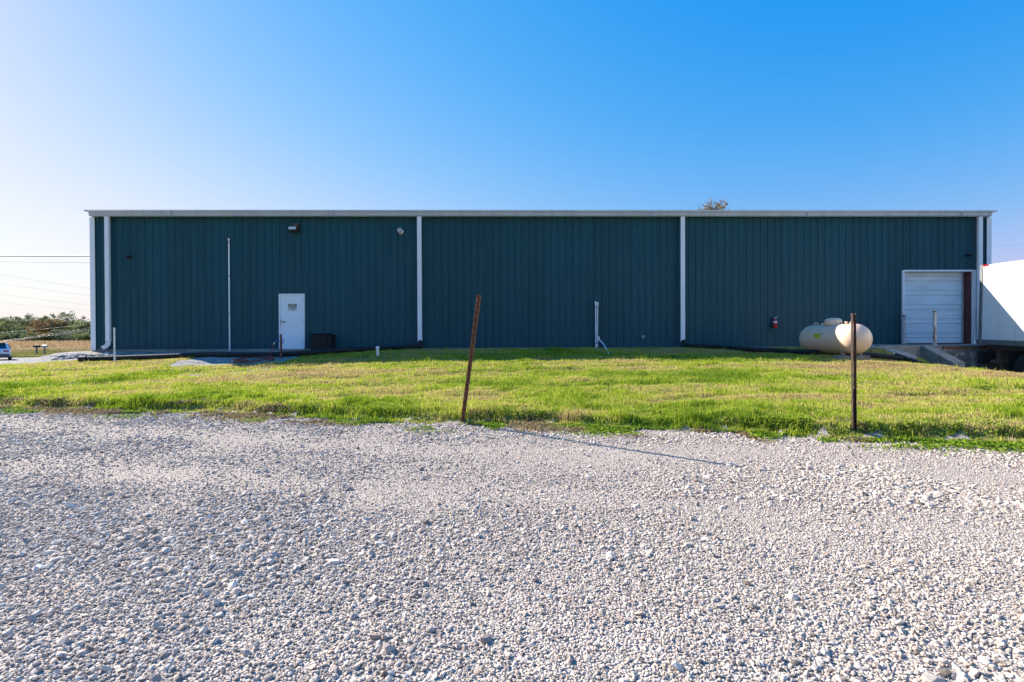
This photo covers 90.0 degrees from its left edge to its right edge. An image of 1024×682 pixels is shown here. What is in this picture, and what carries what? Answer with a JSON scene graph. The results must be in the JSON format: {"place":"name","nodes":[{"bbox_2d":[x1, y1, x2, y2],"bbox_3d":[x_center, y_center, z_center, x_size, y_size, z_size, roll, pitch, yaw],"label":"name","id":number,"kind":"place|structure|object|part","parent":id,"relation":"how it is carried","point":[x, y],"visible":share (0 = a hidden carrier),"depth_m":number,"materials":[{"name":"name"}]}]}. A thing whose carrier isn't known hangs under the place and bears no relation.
{"place":"outdoors","nodes":[
{"label":"outdoors","id":0,"kind":"place"},
{"bbox_2d":[0,339,90,350],"bbox_3d":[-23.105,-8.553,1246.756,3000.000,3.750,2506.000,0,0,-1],"label":"field","id":1,"kind":"structure","parent":0,"point":[56,344],"depth_m":113.09,"materials":[{"name":"brown plant"}]},
{"bbox_2d":[0,332,18,340],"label":"shrub","id":2,"kind":"object","parent":1,"relation":"on","point":[4,335],"visible":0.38,"depth_m":153.76,"materials":[{"name":"green plant"}]},
{"bbox_2d":[0,320,27,334],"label":"broadleaf tree","id":3,"kind":"object","parent":1,"relation":"on","point":[5,327],"visible":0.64,"depth_m":167.78,"materials":[{"name":"green plant"}]},
{"bbox_2d":[1,331,35,340],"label":"shrub","id":4,"kind":"object","parent":1,"relation":"on","point":[11,336],"visible":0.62,"depth_m":153.44,"materials":[{"name":"green plant"}]},
{"bbox_2d":[0,313,47,330],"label":"broadleaf tree","id":5,"kind":"object","parent":1,"relation":"on","point":[24,321],"visible":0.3,"depth_m":177.28,"materials":[{"name":"green plant"}]},
{"bbox_2d":[15,315,50,331],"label":"broadleaf tree","id":6,"kind":"object","parent":1,"relation":"on","point":[45,316],"visible":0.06,"depth_m":183.51,"materials":[{"name":"green plant"}]},
{"bbox_2d":[21,333,45,340],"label":"shrub","id":7,"kind":"object","parent":1,"relation":"on","point":[34,335],"visible":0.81,"depth_m":151.67,"materials":[{"name":"green plant"}]},
{"bbox_2d":[26,330,54,340],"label":"shrub","id":8,"kind":"object","parent":1,"relation":"on","point":[43,334],"visible":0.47,"depth_m":153.45,"materials":[{"name":"green plant"}]},
{"bbox_2d":[25,318,68,332],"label":"broadleaf tree","id":9,"kind":"object","parent":1,"relation":"on","point":[52,324],"visible":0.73,"depth_m":166.46,"materials":[{"name":"brown plant"}]},
{"bbox_2d":[46,328,78,339],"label":"broadleaf tree","id":10,"kind":"object","parent":1,"relation":"on","point":[58,331],"visible":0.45,"depth_m":155.68,"materials":[{"name":"green plant"}]},
{"bbox_2d":[54,332,79,340],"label":"shrub","id":11,"kind":"object","parent":1,"relation":"on","point":[62,337],"visible":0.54,"depth_m":152.92,"materials":[{"name":"green plant"}]},
{"bbox_2d":[50,310,85,328],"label":"broadleaf tree","id":12,"kind":"object","parent":1,"relation":"on","point":[62,315],"visible":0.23,"depth_m":175.73,"materials":[{"name":"green plant"}]},
{"bbox_2d":[64,320,83,331],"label":"broadleaf tree","id":13,"kind":"object","parent":1,"relation":"on","point":[70,325],"visible":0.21,"depth_m":166.72,"materials":[{"name":"green plant"}]},
{"bbox_2d":[66,331,90,340],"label":"shrub","id":14,"kind":"object","parent":1,"relation":"on","point":[79,336],"visible":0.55,"depth_m":152.43,"materials":[{"name":"green plant"}]},
{"bbox_2d":[72,321,90,334],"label":"broadleaf tree","id":15,"kind":"object","parent":1,"relation":"on","point":[83,326],"visible":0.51,"depth_m":161.97,"materials":[{"name":"green plant"}]},
{"bbox_2d":[0,349,91,357],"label":"verge grass","id":16,"kind":"structure","parent":0,"point":[22,353],"depth_m":76.14,"materials":[{"name":"green plant"}]},
{"bbox_2d":[0,351,134,364],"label":"driveway","id":17,"kind":"structure","parent":0,"point":[46,358],"depth_m":19.15,"materials":[{"name":"grey gravel"}]},
{"bbox_2d":[0,343,11,359],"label":"parked car","id":18,"kind":"object","parent":17,"relation":"on","point":[5,349],"visible":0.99,"depth_m":49.64,"materials":[{"name":"paint"}]},
{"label":"rear window","id":19,"kind":"part","parent":18,"relation":"part of","materials":[{"name":"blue glass"}]},
{"bbox_2d":[31,346,918,375],"bbox_3d":[-2.036,0.533,16.349,32.130,0.622,7.200,0,0,-1],"label":"gravel strip","id":20,"kind":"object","parent":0,"point":[207,361],"visible":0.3,"depth_m":15.96,"materials":[{"name":"grey gravel"}]},
{"bbox_2d":[51,353,118,359],"bbox_3d":[-15.501,0.586,18.684,2.336,0.294,0.827,0,0,-1],"label":"rubble","id":21,"kind":"object","parent":20,"relation":"on","point":[73,356],"visible":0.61,"depth_m":18.68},
{"bbox_2d":[230,344,275,362],"bbox_3d":[-7.749,0.376,15.324,1.242,0.535,1.003,0,0,-22],"label":"hose","id":22,"kind":"object","parent":20,"relation":"on","point":[244,359],"visible":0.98,"depth_m":15.14,"materials":[{"name":"red rubber"}]},
{"bbox_2d":[273,334,283,357],"bbox_3d":[-7.272,0.272,15.966,0.334,0.960,0.098,0,0,-1],"label":"hose stake","id":23,"kind":"object","parent":20,"relation":"on","point":[281,339],"visible":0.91,"depth_m":15.97,"materials":[{"name":"metal"}]},
{"bbox_2d":[311,333,334,349],"bbox_3d":[-7.222,0.065,19.546,0.777,0.699,0.560,0,0,-1],"label":"utility cabinet","id":24,"kind":"object","parent":20,"relation":"on","point":[322,341],"visible":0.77,"depth_m":19.29,"materials":[{"name":"metal"}]},
{"bbox_2d":[0,404,1023,681],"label":"gravel lot","id":25,"kind":"structure","parent":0,"point":[180,472],"depth_m":3.15,"materials":[{"name":"grey gravel"}]},
{"bbox_2d":[0,394,1023,457],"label":"weeds","id":26,"kind":"object","parent":25,"relation":"on","point":[931,442],"visible":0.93,"depth_m":7.45,"materials":[{"name":"green plant"}]},
{"bbox_2d":[0,345,1023,442],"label":"lawn","id":27,"kind":"structure","parent":0,"point":[937,435],"depth_m":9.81,"materials":[{"name":"plant"}]},
{"bbox_2d":[113,328,115,361],"bbox_3d":[-12.468,0.224,16.054,0.050,1.284,0.040,0,0,-1],"label":"marker post","id":28,"kind":"object","parent":27,"relation":"on","point":[114,351],"visible":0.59,"depth_m":16.03,"materials":[{"name":"white plastic"}]},
{"bbox_2d":[77,340,422,361],"bbox_3d":[-8.246,0.317,16.981,10.915,0.640,2.364,0,0,-19],"label":"drain pipe","id":29,"kind":"object","parent":27,"relation":"on","point":[237,354],"visible":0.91,"depth_m":16.29,"materials":[{"name":"black plastic"}]},
{"bbox_2d":[376,346,378,355],"bbox_3d":[-4.263,0.371,16.247,0.112,0.409,0.112,0,0,-1],"label":"cleanout pipe","id":30,"kind":"object","parent":27,"relation":"on","point":[377,350],"visible":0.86,"depth_m":16.21,"materials":[{"name":"white plastic"}]},
{"bbox_2d":[460,295,480,421],"bbox_3d":[-0.633,0.434,7.526,0.061,2.132,1.312,0,0,-17],"label":"steel post","id":31,"kind":"object","parent":27,"relation":"on","point":[473,337],"visible":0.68,"depth_m":7.39,"materials":[{"name":"brown metal"}]},
{"bbox_2d":[681,340,924,363],"bbox_3d":[9.308,0.394,17.140,7.471,0.885,2.287,0,0,30],"label":"drain pipe","id":32,"kind":"object","parent":27,"relation":"on","point":[897,356],"visible":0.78,"depth_m":16.73,"materials":[{"name":"black plastic"}]},
{"bbox_2d":[832,355,869,359],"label":"concrete block","id":33,"kind":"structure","parent":27,"relation":"on","point":[848,356],"depth_m":15.30,"materials":[{"name":"grey concrete"}]},
{"bbox_2d":[799,318,872,354],"bbox_3d":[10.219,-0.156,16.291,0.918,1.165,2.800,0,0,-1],"label":"propane tank","id":34,"kind":"object","parent":33,"relation":"on","point":[830,335],"visible":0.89,"depth_m":15.71,"materials":[{"name":"white metal"}]},
{"bbox_2d":[851,313,856,430],"bbox_3d":[4.523,0.532,6.773,0.054,1.797,0.055,0,0,-1],"label":"steel post","id":35,"kind":"object","parent":27,"relation":"on","point":[853,392],"visible":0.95,"depth_m":6.77,"materials":[{"name":"brown metal"}]},
{"bbox_2d":[0,0,1023,333],"label":"sky","id":36,"kind":"structure","parent":0,"point":[105,104],"materials":[{"name":"blue"}]},
{"bbox_3d":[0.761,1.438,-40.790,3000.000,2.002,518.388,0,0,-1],"label":"ground","id":37,"kind":"structure","parent":0,"visible":0},
{"bbox_2d":[84,210,997,351],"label":"metal building","id":38,"kind":"structure","parent":37,"relation":"on","point":[531,278],"depth_m":19.98,"materials":[{"name":"teal metal"}]},
{"bbox_2d":[0,255,89,256],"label":"overhead wire","id":39,"kind":"object","parent":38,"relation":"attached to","point":[48,256],"visible":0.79,"depth_m":20.97,"materials":[{"name":"black metal"}]},
{"bbox_2d":[227,237,230,349],"bbox_3d":[-10.890,-1.818,19.719,0.132,4.356,0.068,0,0,-1],"label":"wall pipe","id":40,"kind":"object","parent":38,"relation":"attached to","point":[229,242],"depth_m":19.70,"materials":[{"name":"white plastic"}]},
{"bbox_2d":[279,294,304,348],"bbox_3d":[-8.500,-0.752,19.763,0.980,2.141,0.136,0,0,-1],"label":"door","id":41,"kind":"structure","parent":38,"relation":"in","point":[291,306],"depth_m":19.77,"materials":[{"name":"grey metal"}]},
{"bbox_2d":[287,223,299,231],"bbox_3d":[-8.374,-4.362,19.620,0.340,0.320,0.325,0,0,-1],"label":"wall light","id":42,"kind":"object","parent":38,"relation":"attached to","point":[295,228],"visible":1,"depth_m":19.53,"materials":[{"name":"brown metal"}]},
{"bbox_2d":[397,228,403,233],"bbox_3d":[-4.308,-4.244,19.726,0.218,0.218,0.260,0,0,-1],"label":"round vent","id":43,"kind":"object","parent":38,"relation":"attached to","point":[400,231],"visible":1,"depth_m":19.61,"materials":[{"name":"plastic"}]},
{"bbox_2d":[594,301,609,353],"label":"vent pipes","id":44,"kind":"object","parent":38,"relation":"attached to","point":[598,337],"visible":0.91,"depth_m":19.94,"materials":[{"name":"white plastic"}]},
{"bbox_2d":[773,316,777,327],"bbox_3d":[10.297,-0.733,20.058,0.158,0.461,0.196,0,0,-32],"label":"fire extinguisher","id":45,"kind":"object","parent":38,"relation":"attached to","point":[775,323],"visible":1,"depth_m":20.00,"materials":[{"name":"red metal"}]},
{"bbox_2d":[901,270,975,343],"bbox_3d":[16.895,-1.374,20.452,2.948,3.057,0.430,0,0,-1],"label":"overhead door","id":46,"kind":"structure","parent":38,"relation":"in","point":[950,293],"depth_m":20.56,"materials":[{"name":"grey metal"}]},
{"bbox_2d":[697,197,729,209],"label":"bare tree","id":47,"kind":"object","parent":37,"relation":"on","point":[723,206],"visible":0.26,"depth_m":61.74,"materials":[{"name":"brown plant"}]},
{"bbox_2d":[921,345,964,367],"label":"wing wall","id":48,"kind":"structure","parent":37,"relation":"on","point":[931,354],"depth_m":16.81,"materials":[{"name":"concrete"}]},
{"bbox_2d":[871,344,1017,370],"bbox_3d":[16.785,0.888,18.738,8.750,1.518,3.075,0,0,-1],"label":"loading dock","id":49,"kind":"object","parent":37,"relation":"on","point":[976,355],"visible":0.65,"depth_m":17.32,"materials":[{"name":"concrete"}]},
{"bbox_2d":[902,315,905,343],"bbox_3d":[15.340,-0.349,20.036,0.116,1.345,0.116,0,0,-1],"label":"bollard","id":50,"kind":"object","parent":49,"relation":"on","point":[903,329],"visible":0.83,"depth_m":19.99,"materials":[{"name":"white metal"}]},
{"bbox_2d":[933,311,936,344],"bbox_3d":[14.546,-0.348,17.620,0.116,1.385,0.116,0,0,-1],"label":"bollard","id":51,"kind":"object","parent":49,"relation":"on","point":[934,327],"visible":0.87,"depth_m":17.57,"materials":[{"name":"white metal"}]},
{"bbox_2d":[975,260,1023,372],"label":"box trailer","id":52,"kind":"object","parent":37,"relation":"on","point":[1001,308],"visible":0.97,"depth_m":16.35,"materials":[{"name":"grey metal"}]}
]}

